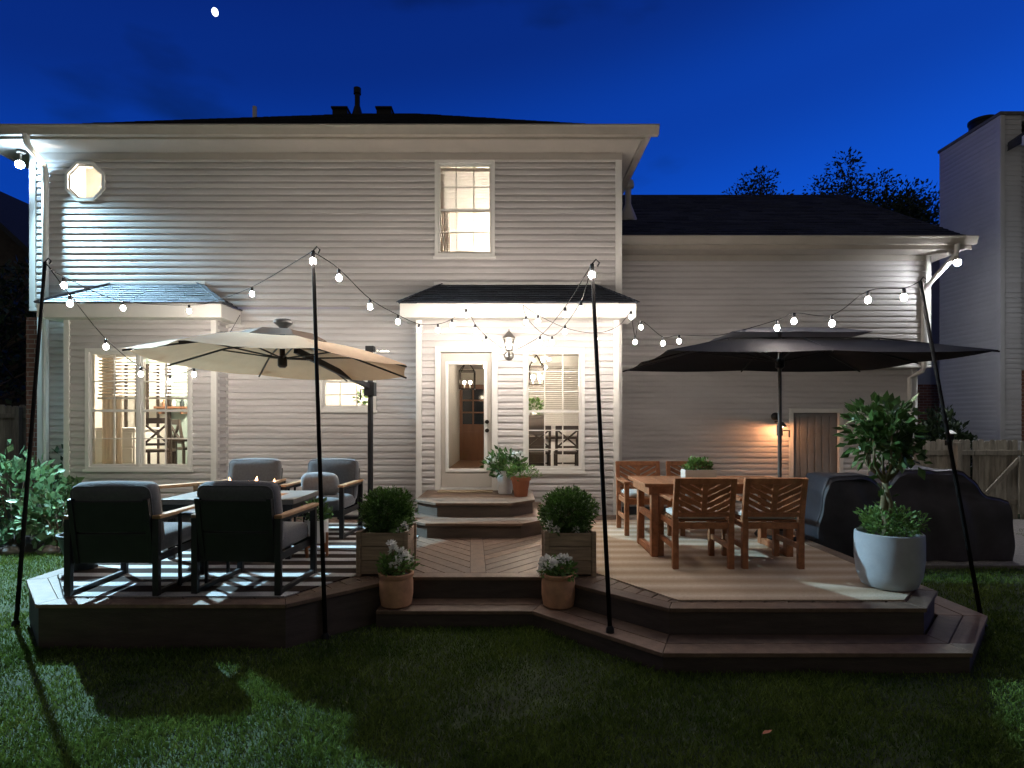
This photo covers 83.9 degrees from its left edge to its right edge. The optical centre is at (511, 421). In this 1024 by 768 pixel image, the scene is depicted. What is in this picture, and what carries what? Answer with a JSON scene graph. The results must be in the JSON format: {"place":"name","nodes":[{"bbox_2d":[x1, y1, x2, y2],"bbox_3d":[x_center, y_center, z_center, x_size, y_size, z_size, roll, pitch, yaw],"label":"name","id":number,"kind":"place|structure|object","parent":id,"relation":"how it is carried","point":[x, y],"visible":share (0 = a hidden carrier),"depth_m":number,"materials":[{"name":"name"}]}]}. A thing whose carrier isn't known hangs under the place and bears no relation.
{"place":"outdoors","nodes":[
{"label":"outdoors","id":0,"kind":"place"},
{"bbox_2d":[0,191,30,406],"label":"neighbour house","id":1,"kind":"structure","parent":0,"point":[14,228],"depth_m":18.00,"materials":[{"name":"brick"}]},
{"bbox_2d":[95,427,159,463],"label":"kitchen island","id":2,"kind":"structure","parent":0,"point":[128,451],"depth_m":9.54,"materials":[{"name":"white wood"}]},
{"bbox_2d":[125,364,170,463],"bbox_3d":[-6.862,-0.040,10.745,0.835,2.100,0.070,0,0,0],"label":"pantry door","id":3,"kind":"structure","parent":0,"point":[130,419],"depth_m":10.73,"materials":[{"name":"wood"}]},
{"bbox_2d":[211,7,218,16],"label":"moon","id":4,"kind":"object","parent":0,"point":[214,10],"visible":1,"depth_m":398.49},
{"bbox_2d":[0,436,1023,767],"bbox_3d":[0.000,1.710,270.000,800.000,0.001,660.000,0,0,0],"label":"ground","id":5,"kind":"structure","parent":0,"point":[532,684],"depth_m":3.48,"materials":[{"name":"plant"}]},
{"bbox_2d":[0,546,19,554],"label":"edging stone","id":6,"kind":"object","parent":5,"relation":"on","point":[9,550],"visible":0.65,"depth_m":7.33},
{"bbox_2d":[0,405,25,502],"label":"fence","id":7,"kind":"object","parent":5,"relation":"on","point":[13,423],"visible":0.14,"depth_m":11.99,"materials":[{"name":"brown wood"}]},
{"bbox_2d":[0,532,60,553],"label":"mulch bed","id":8,"kind":"object","parent":5,"relation":"on","point":[28,545],"depth_m":7.87,"materials":[{"name":"brown soil"}]},
{"bbox_2d":[0,439,64,545],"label":"hydrangea bush","id":9,"kind":"object","parent":8,"relation":"on","point":[8,531],"visible":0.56,"depth_m":7.92,"materials":[{"name":"green plant"}]},
{"bbox_2d":[6,474,84,550],"bbox_3d":[-6.141,1.229,7.741,1.161,1.071,1.019,0,0,0],"label":"hydrangea bush","id":10,"kind":"object","parent":8,"relation":"on","point":[47,535],"visible":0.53,"depth_m":7.59,"materials":[{"name":"green plant"}]},
{"bbox_2d":[36,545,59,554],"bbox_3d":[-6.013,1.673,7.400,0.278,0.153,0.188,0,0,0],"label":"edging stone","id":11,"kind":"object","parent":8,"relation":"on","point":[49,549],"visible":0.71,"depth_m":7.34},
{"bbox_2d":[11,258,51,626],"bbox_3d":[-4.180,0.122,4.957,0.074,3.216,0.419,0,0,-5],"label":"light pole","id":12,"kind":"object","parent":5,"relation":"on","point":[15,621],"visible":0.88,"depth_m":4.94,"materials":[{"name":"metal"}]},
{"bbox_2d":[47,265,239,383],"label":"string lights","id":13,"kind":"object","parent":12,"relation":"hanging from","point":[70,304],"visible":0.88,"depth_m":5.99,"materials":[{"name":"black paint"}]},
{"bbox_2d":[30,444,62,528],"bbox_3d":[-6.978,1.039,8.892,0.939,1.406,0.807,0,0,0],"label":"hydrangea bush","id":14,"kind":"object","parent":5,"relation":"on","point":[57,477],"visible":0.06,"depth_m":8.77,"materials":[{"name":"green plant"}]},
{"bbox_2d":[311,246,329,640],"bbox_3d":[-1.517,0.162,4.522,0.177,3.135,0.064,0,0,35],"label":"light pole","id":15,"kind":"object","parent":5,"relation":"on","point":[325,635],"visible":0.9,"depth_m":4.51,"materials":[{"name":"metal"}]},
{"bbox_2d":[47,251,315,312],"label":"string lights","id":16,"kind":"object","parent":15,"relation":"hanging from","point":[312,261],"visible":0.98,"depth_m":6.05,"materials":[{"name":"black paint"}]},
{"bbox_2d":[315,253,502,348],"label":"string lights","id":17,"kind":"object","parent":15,"relation":"hanging from","point":[338,276],"visible":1,"depth_m":6.94,"materials":[{"name":"black paint"}]},
{"bbox_2d":[0,86,978,529],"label":"house","id":18,"kind":"structure","parent":5,"relation":"on","point":[178,216],"depth_m":8.84,"materials":[{"name":"plastic"}]},
{"bbox_2d":[15,150,25,168],"bbox_3d":[-7.533,-4.003,8.728,0.129,0.264,0.157,0,0,0],"label":"floodlight","id":19,"kind":"object","parent":18,"relation":"attached to","point":[19,164],"visible":1,"depth_m":8.71,"materials":[{"name":"paint"}]},
{"bbox_2d":[65,161,105,201],"bbox_3d":[-6.620,-3.730,8.873,0.619,0.619,0.095,0,0,0],"label":"octagon window","id":20,"kind":"structure","parent":18,"relation":"in","point":[77,166],"depth_m":8.83,"materials":[{"name":"plastic"}]},
{"bbox_2d":[102,358,121,463],"bbox_3d":[-6.165,-0.010,8.790,0.310,2.040,0.060,0,0,0],"label":"curtain","id":21,"kind":"object","parent":18,"relation":"hanging from","point":[107,432],"visible":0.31,"depth_m":8.78,"materials":[{"name":"fabric"}]},
{"bbox_2d":[97,355,135,398],"bbox_3d":[-5.955,-0.695,8.700,0.710,0.690,0.060,0,0,0],"label":"venetian blind","id":22,"kind":"object","parent":18,"relation":"attached to","point":[117,356],"visible":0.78,"depth_m":8.70,"materials":[{"name":"plastic"}]},
{"bbox_2d":[82,348,193,471],"bbox_3d":[-5.570,-0.177,8.553,1.640,1.845,0.155,0,0,0],"label":"window","id":23,"kind":"structure","parent":18,"relation":"in","point":[90,466],"depth_m":8.52,"materials":[{"name":"plastic"}]},
{"bbox_2d":[146,418,176,463],"bbox_3d":[-5.767,0.472,9.314,0.425,1.075,0.477,0,0,-20],"label":"counter stool","id":24,"kind":"object","parent":18,"relation":"on","point":[170,450],"visible":0.44,"depth_m":9.17,"materials":[{"name":"brown wood"}]},
{"bbox_2d":[148,360,186,398],"bbox_3d":[-5.185,-0.695,8.700,0.710,0.690,0.060,0,0,0],"label":"venetian blind","id":25,"kind":"object","parent":18,"relation":"attached to","point":[167,380],"visible":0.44,"depth_m":8.70,"materials":[{"name":"plastic"}]},
{"bbox_2d":[153,406,186,413],"bbox_3d":[-6.350,-0.220,10.680,0.600,0.140,0.220,0,0,0],"label":"wall shelf","id":26,"kind":"object","parent":18,"relation":"attached to","point":[170,407],"depth_m":10.57,"materials":[{"name":"brown wood"}]},
{"bbox_2d":[171,419,186,463],"bbox_3d":[-5.802,0.482,10.168,0.425,1.055,0.477,0,0,35],"label":"counter stool","id":27,"kind":"object","parent":18,"relation":"on","point":[177,422],"visible":0.26,"depth_m":9.93,"materials":[{"name":"brown wood"}]},
{"bbox_2d":[172,439,186,463],"bbox_3d":[-5.350,0.650,9.850,0.800,0.720,0.600,0,0,0],"label":"counter stool","id":28,"kind":"object","parent":18,"relation":"on","point":[174,443],"visible":0.08,"depth_m":9.55,"materials":[{"name":"brown wood"}]},
{"bbox_2d":[319,349,376,412],"bbox_3d":[-2.550,-0.637,8.893,0.920,0.985,0.155,0,0,0],"label":"window","id":29,"kind":"structure","parent":18,"relation":"in","point":[324,408],"depth_m":8.83,"materials":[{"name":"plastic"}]},
{"bbox_2d":[353,390,367,404],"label":"house plant","id":30,"kind":"object","parent":18,"relation":"on","point":[363,402],"visible":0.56,"depth_m":9.00,"materials":[{"name":"green plant"}]},
{"bbox_2d":[441,200,449,251],"bbox_3d":[-1.075,-2.980,9.130,0.150,1.900,0.060,0,0,0],"label":"curtain","id":31,"kind":"object","parent":18,"relation":"hanging from","point":[445,227],"visible":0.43,"depth_m":9.13,"materials":[{"name":"fabric"}]},
{"bbox_2d":[433,160,495,258],"bbox_3d":[-0.733,-3.303,8.893,0.975,1.535,0.155,0,0,0],"label":"window","id":32,"kind":"structure","parent":18,"relation":"in","point":[438,163],"depth_m":8.84,"materials":[{"name":"plastic"}]},
{"bbox_2d":[441,168,488,208],"bbox_3d":[-0.733,-3.670,9.030,0.815,0.680,0.060,0,0,0],"label":"venetian blind","id":33,"kind":"object","parent":18,"relation":"attached to","point":[464,177],"visible":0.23,"depth_m":9.03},
{"bbox_2d":[441,353,491,486],"bbox_3d":[-0.682,-0.031,8.543,0.755,2.018,0.125,0,0,0],"label":"door","id":34,"kind":"structure","parent":18,"relation":"in","point":[450,477],"depth_m":8.55,"materials":[{"name":"paint"}]},
{"bbox_2d":[459,365,475,389],"bbox_3d":[-0.910,-1.036,11.600,0.318,0.749,0.318,0,0,0],"label":"pendant lantern","id":35,"kind":"object","parent":18,"relation":"hanging from","point":[464,382],"visible":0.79,"depth_m":11.58,"materials":[{"name":"brown metal"}]},
{"bbox_2d":[460,380,483,459],"bbox_3d":[-1.030,-0.052,15.123,1.000,2.120,0.095,0,0,0],"label":"hall door","id":36,"kind":"structure","parent":18,"relation":"in","point":[471,424],"depth_m":15.09,"materials":[{"name":"brown wood"}]},
{"bbox_2d":[502,329,515,360],"bbox_3d":[-0.045,-1.140,8.387,0.210,0.450,0.245,0,0,0],"label":"wall lantern","id":37,"kind":"object","parent":18,"relation":"attached to","point":[508,353],"depth_m":8.37,"materials":[{"name":"glass"}]},
{"bbox_2d":[529,415,543,465],"bbox_3d":[0.460,0.410,11.893,0.440,1.100,0.415,0,0,0],"label":"sideboard","id":38,"kind":"object","parent":18,"relation":"on","point":[536,420],"visible":0.28,"depth_m":11.69,"materials":[{"name":"brown wood"}]},
{"bbox_2d":[529,397,543,414],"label":"house plant","id":39,"kind":"object","parent":38,"relation":"on","point":[532,399],"visible":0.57,"depth_m":11.85,"materials":[{"name":"green plant"}]},
{"bbox_2d":[529,354,543,385],"bbox_3d":[0.440,-1.040,10.300,0.278,0.749,0.278,0,0,0],"label":"pendant lantern","id":40,"kind":"object","parent":18,"relation":"hanging from","point":[539,376],"visible":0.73,"depth_m":10.26,"materials":[{"name":"brown metal"}]},
{"bbox_2d":[529,426,550,465],"bbox_3d":[0.470,0.537,10.161,0.425,0.945,0.477,0,0,0],"label":"dining chair","id":41,"kind":"object","parent":18,"relation":"on","point":[548,453],"visible":0.51,"depth_m":9.97,"materials":[{"name":"brown wood"}]},
{"bbox_2d":[529,436,576,464],"bbox_3d":[0.780,0.637,10.750,1.200,0.745,0.800,0,0,0],"label":"dining table","id":42,"kind":"object","parent":18,"relation":"on","point":[553,437],"visible":0.12,"depth_m":10.35,"materials":[{"name":"brown wood"}]},
{"bbox_2d":[529,364,578,435],"bbox_3d":[0.875,-0.430,12.130,1.250,1.600,0.060,0,0,0],"label":"venetian blind","id":43,"kind":"object","parent":18,"relation":"attached to","point":[553,400],"visible":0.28,"depth_m":12.13,"materials":[{"name":"plastic"}]},
{"bbox_2d":[522,348,585,473],"bbox_3d":[0.625,-0.167,8.553,0.960,1.885,0.155,0,0,0],"label":"window","id":44,"kind":"structure","parent":18,"relation":"in","point":[580,469],"depth_m":8.49,"materials":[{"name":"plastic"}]},
{"bbox_2d":[554,426,578,465],"bbox_3d":[0.970,0.537,10.161,0.425,0.945,0.477,0,0,0],"label":"dining chair","id":45,"kind":"object","parent":18,"relation":"on","point":[557,452],"visible":0.69,"depth_m":9.98,"materials":[{"name":"brown wood"}]},
{"bbox_2d":[523,305,632,332],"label":"string lights","id":46,"kind":"object","parent":18,"relation":"hanging from","point":[630,317],"visible":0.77,"depth_m":7.73,"materials":[{"name":"black paint"}]},
{"bbox_2d":[771,413,786,426],"bbox_3d":[4.848,-0.032,10.372,0.159,0.287,0.365,0,0,-7],"label":"wall lamp","id":47,"kind":"object","parent":18,"relation":"attached to","point":[774,416],"visible":0.62,"depth_m":10.42,"materials":[{"name":"black metal"}]},
{"bbox_2d":[794,413,836,506],"bbox_3d":[5.620,0.770,10.602,0.840,1.880,0.055,0,0,0],"label":"utility door","id":48,"kind":"structure","parent":18,"relation":"in","point":[815,450],"depth_m":10.58,"materials":[{"name":"paint"}]},
{"bbox_2d":[946,249,960,265],"bbox_3d":[7.594,-2.818,9.805,0.123,0.294,0.221,0,0,-30],"label":"floodlight","id":49,"kind":"object","parent":18,"relation":"attached to","point":[956,260],"visible":1,"depth_m":9.74,"materials":[{"name":"paint"}]},
{"bbox_2d":[26,490,987,672],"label":"deck","id":50,"kind":"structure","parent":5,"relation":"on","point":[479,555],"depth_m":4.30,"materials":[{"name":"wood"}]},
{"bbox_2d":[55,532,98,570],"bbox_3d":[-4.000,1.202,5.320,0.410,0.335,0.410,0,0,0],"label":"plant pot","id":51,"kind":"object","parent":50,"relation":"on","point":[79,566],"visible":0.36,"depth_m":5.21,"materials":[{"name":"ceramic"}]},
{"bbox_2d":[62,523,418,596],"bbox_3d":[-2.555,1.364,6.075,2.870,0.008,3.250,0,0,0],"label":"rug","id":52,"kind":"object","parent":50,"relation":"on","point":[254,579],"visible":0.45,"depth_m":5.05,"materials":[{"name":"fabric"}]},
{"bbox_2d":[64,481,201,596],"bbox_3d":[-3.130,0.910,4.776,0.750,0.897,0.767,0,0,-1],"label":"lounge chair","id":53,"kind":"object","parent":52,"relation":"on","point":[123,523],"visible":0.91,"depth_m":4.45,"materials":[{"name":"fabric"}]},
{"bbox_2d":[158,480,222,491],"bbox_3d":[-3.873,1.044,6.785,0.120,0.630,0.880,0,0,40],"label":"console table","id":54,"kind":"object","parent":52,"relation":"on","point":[195,485],"visible":0.2,"depth_m":6.74,"materials":[{"name":"brown wood"}]},
{"bbox_2d":[178,508,229,585],"bbox_3d":[-2.650,1.054,4.920,0.250,0.610,0.400,0,0,0],"label":"side table","id":55,"kind":"object","parent":52,"relation":"on","point":[205,567],"visible":0.27,"depth_m":4.73,"materials":[{"name":"grey metal"}]},
{"bbox_2d":[161,477,318,558],"bbox_3d":[-2.800,0.962,5.950,1.320,0.795,0.740,0,0,0],"label":"fire table","id":56,"kind":"object","parent":52,"relation":"on","point":[292,499],"visible":0.07,"depth_m":5.66,"materials":[{"name":"grey metal"}]},
{"bbox_2d":[199,458,285,489],"bbox_3d":[-3.280,0.910,7.024,0.750,0.897,0.767,0,0,-1],"label":"lounge chair","id":57,"kind":"object","parent":52,"relation":"on","point":[265,469],"visible":0.27,"depth_m":7.21,"materials":[{"name":"grey fabric"}]},
{"bbox_2d":[191,480,318,595],"bbox_3d":[-2.152,0.910,4.816,0.750,0.897,0.768,0,0,4],"label":"lounge chair","id":58,"kind":"object","parent":52,"relation":"on","point":[240,522],"visible":1,"depth_m":4.49,"materials":[{"name":"grey fabric"}]},
{"bbox_2d":[304,519,328,557],"bbox_3d":[-2.000,1.177,5.830,0.236,0.365,0.235,0,0,-24],"label":"legged planter","id":59,"kind":"object","parent":52,"relation":"on","point":[307,522],"visible":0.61,"depth_m":5.77,"materials":[{"name":"white ceramic"}]},
{"bbox_2d":[296,497,333,520],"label":"flowering plant","id":60,"kind":"object","parent":59,"relation":"in","point":[327,510],"visible":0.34,"depth_m":5.81,"materials":[{"name":"green plant"}]},
{"bbox_2d":[281,458,362,538],"bbox_3d":[-2.298,0.910,7.004,0.750,0.897,0.768,0,0,4],"label":"lounge chair","id":61,"kind":"object","parent":52,"relation":"on","point":[347,498],"visible":0.62,"depth_m":7.15,"materials":[{"name":"grey fabric"}]},
{"bbox_2d":[301,472,339,494],"bbox_3d":[-2.330,0.760,6.930,0.480,0.330,0.190,0,17,4],"label":"throw pillow","id":62,"kind":"object","parent":61,"relation":"on","point":[309,481],"visible":0.81,"depth_m":6.85,"materials":[{"name":"fabric"}]},
{"bbox_2d":[122,318,406,519],"bbox_3d":[-2.564,0.127,6.543,2.667,2.483,3.366,0,0,-11],"label":"cantilever umbrella","id":63,"kind":"object","parent":50,"relation":"on","point":[282,351],"visible":0.85,"depth_m":6.50,"materials":[{"name":"beige fabric"}]},
{"bbox_2d":[356,523,416,576],"bbox_3d":[-1.150,1.170,5.270,0.460,0.400,0.460,0,0,0],"label":"cube planter","id":64,"kind":"object","parent":50,"relation":"on","point":[370,546],"visible":0.68,"depth_m":5.06,"materials":[{"name":"brown wood"}]},
{"bbox_2d":[357,485,418,532],"bbox_3d":[-1.144,0.814,5.274,0.592,0.477,0.595,0,0,0],"label":"boxwood","id":65,"kind":"object","parent":64,"relation":"on","point":[374,509],"visible":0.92,"depth_m":5.15,"materials":[{"name":"green plant"}]},
{"bbox_2d":[388,515,413,534],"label":"flowering plant","id":66,"kind":"object","parent":64,"relation":"on","point":[402,528],"visible":0.95,"depth_m":5.09,"materials":[{"name":"green plant"}]},
{"bbox_2d":[378,569,413,608],"bbox_3d":[-0.990,1.421,4.880,0.300,0.285,0.300,0,0,0],"label":"flower pot","id":67,"kind":"object","parent":50,"relation":"on","point":[396,592],"visible":0.83,"depth_m":4.76,"materials":[{"name":"ceramic"}]},
{"bbox_2d":[375,540,422,576],"bbox_3d":[-0.957,1.191,4.882,0.398,0.386,0.356,0,0,0],"label":"flowering plant","id":68,"kind":"object","parent":67,"relation":"in","point":[405,559],"visible":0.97,"depth_m":4.84,"materials":[{"name":"green plant"}]},
{"bbox_2d":[437,490,492,492],"bbox_3d":[-0.680,1.010,8.320,0.800,0.014,0.240,0,0,0],"label":"doormat","id":69,"kind":"object","parent":50,"relation":"on","point":[464,491],"visible":1,"depth_m":8.23,"materials":[{"name":"fabric"}]},
{"bbox_2d":[497,472,511,493],"bbox_3d":[-0.100,0.872,8.120,0.236,0.290,0.236,0,0,0],"label":"plant pot","id":70,"kind":"object","parent":50,"relation":"on","point":[504,483],"visible":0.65,"depth_m":8.03,"materials":[{"name":"white ceramic"}]},
{"bbox_2d":[479,445,527,477],"bbox_3d":[-0.083,0.610,8.135,0.700,0.580,0.744,0,0,31],"label":"flowering plant","id":71,"kind":"object","parent":70,"relation":"in","point":[498,463],"visible":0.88,"depth_m":8.01,"materials":[{"name":"green plant"}]},
{"bbox_2d":[510,476,530,496],"bbox_3d":[0.120,0.884,7.820,0.284,0.265,0.284,0,0,0],"label":"plant pot","id":72,"kind":"object","parent":50,"relation":"on","point":[520,487],"visible":0.93,"depth_m":7.73,"materials":[{"name":"orange ceramic"}]},
{"bbox_2d":[502,461,542,480],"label":"leafy plant","id":73,"kind":"object","parent":72,"relation":"in","point":[510,473],"visible":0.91,"depth_m":7.81,"materials":[{"name":"green plant"}]},
{"bbox_2d":[541,568,575,609],"bbox_3d":[0.395,1.421,4.860,0.300,0.285,0.300,0,0,0],"label":"flower pot","id":74,"kind":"object","parent":50,"relation":"on","point":[558,592],"visible":0.74,"depth_m":4.74,"materials":[{"name":"ceramic"}]},
{"bbox_2d":[536,553,578,582],"bbox_3d":[0.386,1.235,4.865,0.376,0.260,0.384,0,0,0],"label":"flowering plant","id":75,"kind":"object","parent":74,"relation":"in","point":[551,564],"visible":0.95,"depth_m":4.81,"materials":[{"name":"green plant"}]},
{"bbox_2d":[542,523,595,576],"bbox_3d":[0.515,1.170,5.260,0.460,0.400,0.460,0,0,0],"label":"cube planter","id":76,"kind":"object","parent":50,"relation":"on","point":[580,548],"visible":0.75,"depth_m":5.05,"materials":[{"name":"brown wood"}]},
{"bbox_2d":[542,515,578,536],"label":"flowering plant","id":77,"kind":"object","parent":76,"relation":"in","point":[555,528],"visible":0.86,"depth_m":5.08,"materials":[{"name":"green plant"}]},
{"bbox_2d":[537,485,600,532],"bbox_3d":[0.519,0.813,5.257,0.596,0.494,0.596,0,0,0],"label":"boxwood","id":78,"kind":"object","parent":76,"relation":"in","point":[565,502],"visible":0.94,"depth_m":5.14,"materials":[{"name":"green plant"}]},
{"bbox_2d":[590,259,613,633],"bbox_3d":[0.673,0.180,4.255,0.179,2.808,0.062,0,0,15],"label":"light pole","id":79,"kind":"object","parent":50,"relation":"on","point":[609,628],"visible":0.96,"depth_m":4.24,"materials":[{"name":"metal"}]},
{"bbox_2d":[514,264,594,350],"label":"string lights","id":80,"kind":"object","parent":79,"relation":"hanging from","point":[591,273],"visible":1,"depth_m":5.97,"materials":[{"name":"black paint"}]},
{"bbox_2d":[523,276,588,343],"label":"string lights","id":81,"kind":"object","parent":79,"relation":"hanging from","point":[580,309],"visible":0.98,"depth_m":6.99,"materials":[{"name":"black paint"}]},
{"bbox_2d":[589,520,911,600],"bbox_3d":[1.950,1.364,6.130,2.660,0.008,3.540,0,0,0],"label":"decking","id":82,"kind":"object","parent":50,"relation":"on","point":[700,574],"visible":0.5,"depth_m":5.15,"materials":[{"name":"wood"}]},
{"bbox_2d":[615,461,672,535],"bbox_3d":[1.630,0.934,7.105,0.594,0.851,0.650,0,0,0],"label":"garden armchair","id":83,"kind":"object","parent":82,"relation":"on","point":[627,496],"visible":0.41,"depth_m":7.31,"materials":[{"name":"brown wood"}]},
{"bbox_2d":[666,461,720,535],"bbox_3d":[2.290,0.934,7.105,0.594,0.851,0.650,0,0,-1],"label":"garden armchair","id":84,"kind":"object","parent":82,"relation":"on","point":[675,465],"visible":0.07,"depth_m":7.37,"materials":[{"name":"brown wood"}]},
{"bbox_2d":[658,477,736,568],"bbox_3d":[1.770,0.934,5.515,0.594,0.851,0.650,0,0,0],"label":"garden armchair","id":85,"kind":"object","parent":82,"relation":"on","point":[676,513],"visible":0.98,"depth_m":5.26,"materials":[{"name":"brown wood"}]},
{"bbox_2d":[628,476,799,556],"bbox_3d":[2.120,0.987,6.080,1.600,0.745,0.840,0,0,0],"label":"garden table","id":86,"kind":"object","parent":82,"relation":"on","point":[653,487],"visible":0.56,"depth_m":5.81,"materials":[{"name":"brown wood"}]},
{"bbox_2d":[681,455,716,476],"bbox_3d":[1.976,0.482,6.050,0.357,0.262,0.209,0,0,0],"label":"herb box","id":87,"kind":"object","parent":86,"relation":"on","point":[687,470],"visible":0.94,"depth_m":5.99,"materials":[{"name":"brown wood"}]},
{"bbox_2d":[721,477,807,568],"bbox_3d":[2.420,0.934,5.515,0.594,0.851,0.650,0,0,1],"label":"garden armchair","id":88,"kind":"object","parent":82,"relation":"on","point":[772,511],"visible":0.89,"depth_m":5.26,"materials":[{"name":"brown wood"}]},
{"bbox_2d":[622,326,999,540],"bbox_3d":[3.170,0.114,6.750,3.290,2.488,2.275,0,0,0],"label":"market umbrella","id":89,"kind":"object","parent":82,"relation":"on","point":[795,349],"visible":0.85,"depth_m":6.73,"materials":[{"name":"black fabric"}]},
{"bbox_2d":[854,526,925,591],"bbox_3d":[3.120,1.133,4.720,0.500,0.452,0.500,0,0,0],"label":"plant pot","id":90,"kind":"object","parent":82,"relation":"on","point":[892,563],"visible":0.84,"depth_m":4.53,"materials":[{"name":"ceramic"}]},
{"bbox_2d":[832,390,932,536],"bbox_3d":[3.087,0.361,4.712,0.763,1.253,0.684,0,0,0],"label":"potted tree","id":91,"kind":"object","parent":90,"relation":"in","point":[897,450],"visible":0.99,"depth_m":4.66,"materials":[{"name":"green plant"}]},
{"bbox_2d":[853,501,930,536],"bbox_3d":[3.126,0.817,4.707,0.537,0.350,0.558,0,0,28],"label":"underplanting","id":92,"kind":"object","parent":90,"relation":"in","point":[870,521],"visible":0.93,"depth_m":4.63,"materials":[{"name":"green plant"}]},
{"bbox_2d":[721,147,930,222],"bbox_3d":[13.958,-5.187,26.675,10.284,14.219,10.950,0,0,30],"label":"oak tree","id":93,"kind":"object","parent":5,"relation":"on","point":[886,198],"visible":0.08,"depth_m":24.68,"materials":[{"name":"green plant"}]},
{"bbox_2d":[847,188,939,225],"bbox_3d":[15.464,-4.209,26.277,9.469,12.263,9.421,0,0,0],"label":"oak tree","id":94,"kind":"object","parent":5,"relation":"on","point":[914,210],"visible":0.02,"depth_m":23.34,"materials":[{"name":"green plant"}]},
{"bbox_2d":[866,179,939,224],"bbox_3d":[17.241,-4.676,28.360,9.308,13.198,9.594,0,0,0],"label":"oak tree","id":95,"kind":"object","parent":5,"relation":"on","point":[920,189],"depth_m":25.12,"materials":[{"name":"green plant"}]},
{"bbox_2d":[913,439,973,476],"bbox_3d":[7.590,1.056,9.981,1.020,1.507,0.162,0,0,0],"label":"fence","id":96,"kind":"object","parent":5,"relation":"on","point":[937,455],"visible":0.35,"depth_m":10.04,"materials":[{"name":"brown wood"}]},
{"bbox_2d":[945,430,956,445],"bbox_3d":[7.620,0.275,9.914,0.190,0.270,0.172,0,0,0],"label":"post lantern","id":97,"kind":"object","parent":96,"relation":"attached to","point":[952,433],"visible":0.56,"depth_m":9.87,"materials":[{"name":"black metal"}]},
{"bbox_2d":[918,401,978,477],"bbox_3d":[8.231,0.689,10.888,1.554,2.199,1.324,0,0,0],"label":"evergreen shrub","id":98,"kind":"object","parent":5,"relation":"on","point":[934,427],"visible":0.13,"depth_m":10.76,"materials":[{"name":"green plant"}]},
{"bbox_2d":[918,276,987,629],"bbox_3d":[3.711,0.239,4.805,0.478,2.982,0.064,0,0,24],"label":"light pole","id":99,"kind":"object","parent":5,"relation":"on","point":[959,498],"visible":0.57,"depth_m":4.80,"materials":[{"name":"metal"}]},
{"bbox_2d":[632,282,917,344],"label":"string lights","id":100,"kind":"object","parent":99,"relation":"hanging from","point":[832,322],"visible":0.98,"depth_m":5.68,"materials":[{"name":"black paint"}]},
{"bbox_2d":[972,439,1023,518],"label":"gate","id":101,"kind":"structure","parent":5,"relation":"on","point":[997,468],"depth_m":10.04,"materials":[{"name":"brown wood"}]},
{"bbox_2d":[1020,441,1023,518],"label":"fence","id":102,"kind":"object","parent":5,"relation":"on","point":[1022,455],"visible":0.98,"depth_m":10.04,"materials":[{"name":"brown wood"}]},
{"bbox_2d":[0,0,1023,224],"label":"sky","id":103,"kind":"structure","parent":0,"point":[732,88],"materials":[{"name":"blue"}]},
{"bbox_2d":[767,519,1023,564],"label":"gravel path","id":104,"kind":"structure","parent":0,"point":[1018,527],"depth_m":7.07,"materials":[{"name":"gravel"}]},
{"bbox_2d":[795,472,893,557],"bbox_3d":[4.051,1.168,7.019,0.980,1.085,0.724,0,0,0],"label":"covered smoker","id":105,"kind":"object","parent":104,"relation":"on","point":[833,502],"visible":0.59,"depth_m":6.73,"materials":[{"name":"fabric"}]},
{"bbox_2d":[867,465,1014,561],"bbox_3d":[5.351,1.137,7.259,1.648,1.147,0.713,0,0,0],"label":"covered grill","id":106,"kind":"object","parent":104,"relation":"on","point":[989,519],"visible":0.69,"depth_m":6.96,"materials":[{"name":"fabric"}]},
{"bbox_2d":[917,111,1023,477],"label":"neighbour house","id":107,"kind":"structure","parent":0,"point":[977,297],"depth_m":11.77,"materials":[{"name":"paint"}]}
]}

